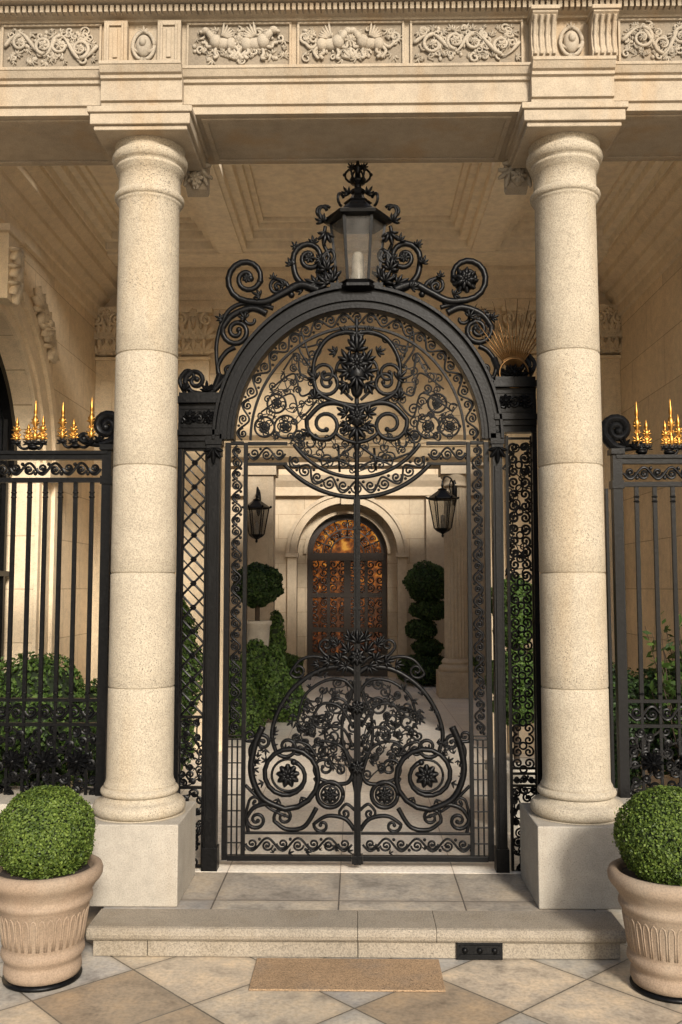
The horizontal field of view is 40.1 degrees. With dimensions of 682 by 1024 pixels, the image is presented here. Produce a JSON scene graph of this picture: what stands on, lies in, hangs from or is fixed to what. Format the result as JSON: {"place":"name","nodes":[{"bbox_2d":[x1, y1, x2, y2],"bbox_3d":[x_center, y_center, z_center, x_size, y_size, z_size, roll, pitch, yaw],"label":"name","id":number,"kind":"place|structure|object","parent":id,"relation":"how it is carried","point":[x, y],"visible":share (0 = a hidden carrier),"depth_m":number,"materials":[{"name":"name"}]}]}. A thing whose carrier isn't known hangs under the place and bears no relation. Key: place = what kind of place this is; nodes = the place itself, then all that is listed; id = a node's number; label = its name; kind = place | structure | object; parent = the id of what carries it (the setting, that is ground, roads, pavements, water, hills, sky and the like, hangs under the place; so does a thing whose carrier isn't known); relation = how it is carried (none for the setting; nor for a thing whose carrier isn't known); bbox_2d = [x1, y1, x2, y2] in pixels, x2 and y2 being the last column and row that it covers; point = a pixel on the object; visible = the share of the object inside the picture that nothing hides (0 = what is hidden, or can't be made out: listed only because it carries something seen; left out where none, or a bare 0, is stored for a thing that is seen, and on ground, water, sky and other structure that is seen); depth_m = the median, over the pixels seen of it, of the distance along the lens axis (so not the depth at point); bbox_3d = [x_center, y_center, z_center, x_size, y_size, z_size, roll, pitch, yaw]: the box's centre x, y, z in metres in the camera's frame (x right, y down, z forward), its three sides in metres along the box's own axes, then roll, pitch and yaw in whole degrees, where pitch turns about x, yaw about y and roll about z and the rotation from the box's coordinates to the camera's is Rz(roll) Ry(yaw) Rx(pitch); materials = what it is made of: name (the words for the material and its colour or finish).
{"place":"outdoors","nodes":[
{"label":"outdoors","id":0,"kind":"place"},
{"bbox_2d":[0,906,681,1023],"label":"ground","id":1,"kind":"structure","parent":0,"point":[147,989],"depth_m":3.86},
{"bbox_2d":[0,785,102,992],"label":"potted boxwood","id":2,"kind":"object","parent":1,"relation":"on","point":[51,867],"visible":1,"depth_m":3.96,"materials":[{"name":"ceramic"}]},
{"bbox_2d":[0,786,680,909],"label":"stone wall","id":3,"kind":"structure","parent":1,"relation":"on","point":[5,800],"depth_m":5.15,"materials":[{"name":"beige stone"}]},
{"bbox_2d":[0,410,113,795],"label":"wrought iron fence","id":4,"kind":"object","parent":3,"relation":"on","point":[78,760],"visible":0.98,"depth_m":5.28,"materials":[{"name":"black metal"}]},
{"bbox_2d":[11,402,47,449],"bbox_3d":[-1.794,-0.501,5.388,0.219,0.291,0.057,0,-5,1],"label":"gilded finial cluster","id":5,"kind":"object","parent":4,"relation":"attached to","point":[34,437],"visible":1,"depth_m":5.37,"materials":[{"name":"gold metal"}]},
{"bbox_2d":[56,399,96,448],"bbox_3d":[-1.522,-0.513,5.385,0.234,0.300,0.057,0,-5,1],"label":"gilded finial cluster","id":6,"kind":"object","parent":4,"relation":"attached to","point":[73,441],"visible":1,"depth_m":5.37,"materials":[{"name":"gold metal"}]},
{"bbox_2d":[602,414,681,797],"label":"wrought iron fence","id":7,"kind":"object","parent":3,"relation":"on","point":[616,428],"visible":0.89,"depth_m":5.23,"materials":[{"name":"black metal"}]},
{"bbox_2d":[632,403,652,453],"bbox_3d":[1.714,-0.480,5.327,0.121,0.308,0.057,0,-5,1],"label":"gilded finial cluster","id":8,"kind":"object","parent":7,"relation":"attached to","point":[646,433],"visible":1,"depth_m":5.31,"materials":[{"name":"gold metal"}]},
{"bbox_2d":[660,401,681,453],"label":"gilded finial cluster","id":9,"kind":"object","parent":7,"relation":"attached to","point":[671,440],"visible":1,"depth_m":5.31,"materials":[{"name":"gold metal"}]},
{"bbox_2d":[249,958,445,991],"bbox_3d":[0.028,2.028,4.093,0.830,0.008,0.333,0,-5,1],"label":"doormat","id":10,"kind":"structure","parent":1,"relation":"on","point":[334,974],"depth_m":4.07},
{"bbox_2d":[103,872,608,938],"bbox_3d":[0.073,2.018,4.809,2.453,0.134,0.590,0,-5,1],"label":"landing","id":11,"kind":"object","parent":1,"relation":"on","point":[364,891],"visible":0.29,"depth_m":4.78,"materials":[{"name":"beige stone"}]},
{"bbox_2d":[88,801,195,906],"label":"plinth","id":12,"kind":"structure","parent":11,"relation":"on","point":[151,864],"depth_m":4.58,"materials":[{"name":"stone"}]},
{"bbox_2d":[92,135,187,823],"bbox_3d":[-1.046,-0.211,4.981,0.474,3.547,0.474,0,-5,1],"label":"shaft","id":13,"kind":"object","parent":12,"relation":"on","point":[140,785],"visible":0.99,"depth_m":4.84,"materials":[{"name":"stone"}]},
{"bbox_2d":[87,105,208,170],"bbox_3d":[-1.046,-2.037,5.127,0.550,0.118,0.550,0,-5,1],"label":"abacus","id":14,"kind":"object","parent":13,"relation":"on","point":[111,126],"visible":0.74,"depth_m":4.88,"materials":[{"name":"stone"}]},
{"bbox_2d":[173,232,541,872],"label":"wrought iron gate","id":15,"kind":"structure","parent":11,"relation":"on","point":[503,401],"depth_m":5.28,"materials":[{"name":"black metal"}]},
{"bbox_2d":[315,161,400,290],"bbox_3d":[0.098,-1.703,5.452,0.501,0.870,0.406,0,-5,1],"label":"lantern","id":16,"kind":"object","parent":15,"relation":"on","point":[357,213],"visible":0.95,"depth_m":5.39,"materials":[{"name":"black metal"}]},
{"bbox_2d":[520,803,623,908],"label":"plinth","id":17,"kind":"structure","parent":11,"relation":"on","point":[564,866],"depth_m":4.54,"materials":[{"name":"stone"}]},
{"bbox_2d":[526,131,624,825],"bbox_3d":[1.214,-0.214,4.943,0.474,3.547,0.474,0,-5,1],"label":"shaft","id":18,"kind":"object","parent":17,"relation":"on","point":[575,786],"visible":0.98,"depth_m":4.81,"materials":[{"name":"stone"}]},
{"bbox_2d":[0,0,681,165],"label":"entablature","id":19,"kind":"structure","parent":18,"relation":"on","point":[406,111],"depth_m":4.95,"materials":[{"name":"stone"}]},
{"bbox_2d":[0,4,681,66],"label":"frieze frames and consoles","id":20,"kind":"structure","parent":19,"relation":"attached to","point":[603,21],"depth_m":4.94,"materials":[{"name":"beige stone"}]},
{"bbox_2d":[3,20,681,66],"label":"frieze carving","id":21,"kind":"object","parent":20,"relation":"attached to","point":[234,44],"visible":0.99,"depth_m":4.95,"materials":[{"name":"stone"}]},
{"bbox_2d":[0,0,681,16],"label":"dentils","id":22,"kind":"object","parent":19,"relation":"attached to","point":[136,10],"visible":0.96,"depth_m":4.91,"materials":[{"name":"stone"}]},
{"bbox_2d":[183,156,531,196],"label":"carved consoles","id":23,"kind":"object","parent":19,"relation":"attached to","point":[517,181],"visible":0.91,"depth_m":5.38,"materials":[{"name":"stone"}]},
{"bbox_2d":[505,101,628,167],"bbox_3d":[1.214,-2.040,5.089,0.550,0.118,0.550,0,-5,1],"label":"abacus","id":24,"kind":"object","parent":18,"relation":"on","point":[602,121],"visible":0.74,"depth_m":4.84,"materials":[{"name":"stone"}]},
{"bbox_2d":[86,909,626,958],"bbox_3d":[0.066,1.985,4.384,2.467,0.136,0.263,0,-5,1],"label":"stone step","id":25,"kind":"object","parent":1,"relation":"on","point":[333,933],"visible":0.98,"depth_m":4.29,"materials":[{"name":"beige stone"}]},
{"bbox_2d":[456,942,502,959],"bbox_3d":[0.632,2.003,4.261,0.210,0.078,0.025,0,-5,1],"label":"drain vent","id":26,"kind":"object","parent":25,"relation":"attached to","point":[478,951],"visible":1,"depth_m":4.25,"materials":[{"name":"black metal"}]},
{"bbox_2d":[607,785,681,1003],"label":"potted boxwood","id":27,"kind":"object","parent":1,"relation":"on","point":[644,872],"visible":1,"depth_m":3.87,"materials":[{"name":"ceramic"}]},
{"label":"facade side walls","id":28,"kind":"object","parent":1,"relation":"on","visible":0},
{"bbox_2d":[43,161,673,267],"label":"coffered ceiling","id":29,"kind":"structure","parent":28,"relation":"on","point":[264,215],"depth_m":7.92,"materials":[{"name":"paint"}]},
{"bbox_2d":[90,266,627,753],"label":"porch trim","id":30,"kind":"structure","parent":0,"point":[510,288],"depth_m":9.00,"materials":[{"name":"beige stone"}]},
{"bbox_2d":[67,676,673,873],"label":"courtyard floor","id":31,"kind":"structure","parent":0,"point":[453,711],"depth_m":6.86,"materials":[{"name":"beige stone"}]},
{"bbox_2d":[0,222,97,687],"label":"side wall","id":32,"kind":"structure","parent":31,"relation":"on","point":[73,371],"depth_m":8.11,"materials":[{"name":"beige stone"}]},
{"bbox_2d":[0,354,16,675],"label":"window frame","id":33,"kind":"object","parent":32,"relation":"attached to","point":[6,401],"visible":0.61,"depth_m":7.25,"materials":[{"name":"beige stone"}]},
{"bbox_2d":[0,402,7,651],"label":"window glass","id":34,"kind":"object","parent":33,"relation":"in","point":[1,431],"depth_m":7.28,"materials":[{"name":"black glass"}]},
{"bbox_2d":[0,166,117,659],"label":"side wall trim","id":35,"kind":"structure","parent":31,"relation":"on","point":[44,224],"depth_m":7.41,"materials":[{"name":"stone"}]},
{"bbox_2d":[8,245,59,363],"bbox_3d":[-2.298,-1.518,6.995,0.137,0.559,1.270,0,-5,-3],"label":"arch carving","id":36,"kind":"object","parent":35,"relation":"attached to","point":[46,323],"visible":1,"depth_m":7.16,"materials":[{"name":"stone"}]},
{"bbox_2d":[0,649,182,785],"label":"clipped hedge","id":37,"kind":"object","parent":31,"relation":"on","point":[32,681],"visible":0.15,"depth_m":6.08,"materials":[{"name":"green plant"}]},
{"bbox_2d":[173,599,202,763],"bbox_3d":[-1.468,1.423,7.339,0.782,1.606,0.892,0,-5,1],"label":"clipped hedge","id":38,"kind":"object","parent":31,"relation":"on","point":[189,645],"visible":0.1,"depth_m":7.26,"materials":[{"name":"green plant"}]},
{"bbox_2d":[230,561,284,721],"bbox_3d":[-0.982,1.507,10.930,0.632,1.856,0.616,0,-5,1],"label":"ball topiary","id":39,"kind":"object","parent":31,"relation":"on","point":[264,586],"visible":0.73,"depth_m":10.80,"materials":[{"name":"green plant"}]},
{"bbox_2d":[229,610,306,738],"bbox_3d":[-0.901,1.796,10.553,0.909,1.337,2.095,-2,-5,25],"label":"shrub cluster","id":40,"kind":"object","parent":31,"relation":"on","point":[270,682],"visible":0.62,"depth_m":10.48,"materials":[{"name":"green plant"}]},
{"bbox_2d":[307,515,386,676],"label":"door leaves","id":41,"kind":"object","parent":31,"relation":"on","point":[346,594],"visible":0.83,"depth_m":16.35,"materials":[{"name":"brown metal"}]},
{"bbox_2d":[313,520,386,652],"bbox_3d":[0.112,1.445,16.448,1.420,2.860,0.020,0,-5,1],"label":"amber glass","id":42,"kind":"object","parent":41,"relation":"attached to","point":[345,545],"visible":0.29,"depth_m":16.46,"materials":[{"name":"brown glass"}]},
{"bbox_2d":[231,462,482,698],"bbox_3d":[0.231,0.815,13.471,5.098,3.638,0.550,0,-5,1],"label":"colonnade","id":43,"kind":"object","parent":31,"relation":"on","point":[452,676],"visible":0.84,"depth_m":13.34,"materials":[{"name":"beige stone"}]},
{"bbox_2d":[242,487,271,542],"bbox_3d":[-1.206,0.033,13.094,0.374,0.801,0.546,2,-5,-27],"label":"wall lantern","id":44,"kind":"object","parent":43,"relation":"attached to","point":[257,504],"depth_m":13.00,"materials":[{"name":"black metal"}]},
{"bbox_2d":[426,476,458,536],"bbox_3d":[1.477,-0.078,13.085,0.407,0.881,0.725,-3,-5,31],"label":"wall lantern","id":45,"kind":"object","parent":43,"relation":"attached to","point":[442,494],"depth_m":12.94,"materials":[{"name":"black metal"}]},
{"bbox_2d":[229,469,485,678],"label":"entrance facade","id":46,"kind":"structure","parent":31,"relation":"on","point":[409,512],"depth_m":16.06,"materials":[{"name":"beige stone"}]},
{"bbox_2d":[231,474,483,679],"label":"entrance trim","id":47,"kind":"structure","parent":46,"relation":"attached to","point":[427,485],"depth_m":15.92,"materials":[{"name":"beige stone"}]},
{"bbox_2d":[105,291,610,751],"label":"porch back wall","id":48,"kind":"structure","parent":31,"relation":"on","point":[372,342],"depth_m":9.14,"materials":[{"name":"beige stone"}]},
{"bbox_2d":[94,306,621,354],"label":"pilaster capital leaves","id":49,"kind":"object","parent":48,"relation":"attached to","point":[609,329],"visible":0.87,"depth_m":9.05,"materials":[{"name":"stone"}]},
{"bbox_2d":[284,653,481,682],"bbox_3d":[0.576,2.513,15.047,3.431,0.598,1.231,-1,-5,14],"label":"hedge","id":50,"kind":"object","parent":31,"relation":"on","point":[291,660],"visible":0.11,"depth_m":14.92,"materials":[{"name":"green plant"}]},
{"bbox_2d":[398,560,444,685],"bbox_3d":[1.352,1.766,14.891,0.926,2.011,0.760,0,-5,1],"label":"cloud topiary","id":51,"kind":"object","parent":31,"relation":"on","point":[422,582],"visible":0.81,"depth_m":14.69,"materials":[{"name":"green plant"}]},
{"bbox_2d":[484,575,541,832],"bbox_3d":[1.146,1.228,6.105,0.420,1.644,0.423,0,-5,1],"label":"topiary tree","id":52,"kind":"object","parent":31,"relation":"on","point":[521,639],"visible":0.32,"depth_m":6.01,"materials":[{"name":"green plant"}]},
{"bbox_2d":[597,161,681,783],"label":"side wall trim","id":53,"kind":"structure","parent":31,"relation":"on","point":[644,253],"depth_m":7.79,"materials":[{"name":"stone"}]},
{"bbox_2d":[608,659,681,787],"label":"clipped hedge","id":54,"kind":"object","parent":31,"relation":"on","point":[633,687],"visible":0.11,"depth_m":5.96,"materials":[{"name":"green plant"}]},
{"bbox_2d":[618,254,681,677],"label":"side wall","id":55,"kind":"structure","parent":31,"relation":"on","point":[650,339],"depth_m":8.05,"materials":[{"name":"beige stone"}]},
{"bbox_2d":[642,611,681,761],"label":"leafy shrub","id":56,"kind":"object","parent":31,"relation":"on","point":[669,684],"visible":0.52,"depth_m":5.85,"materials":[{"name":"green plant"}]}
]}

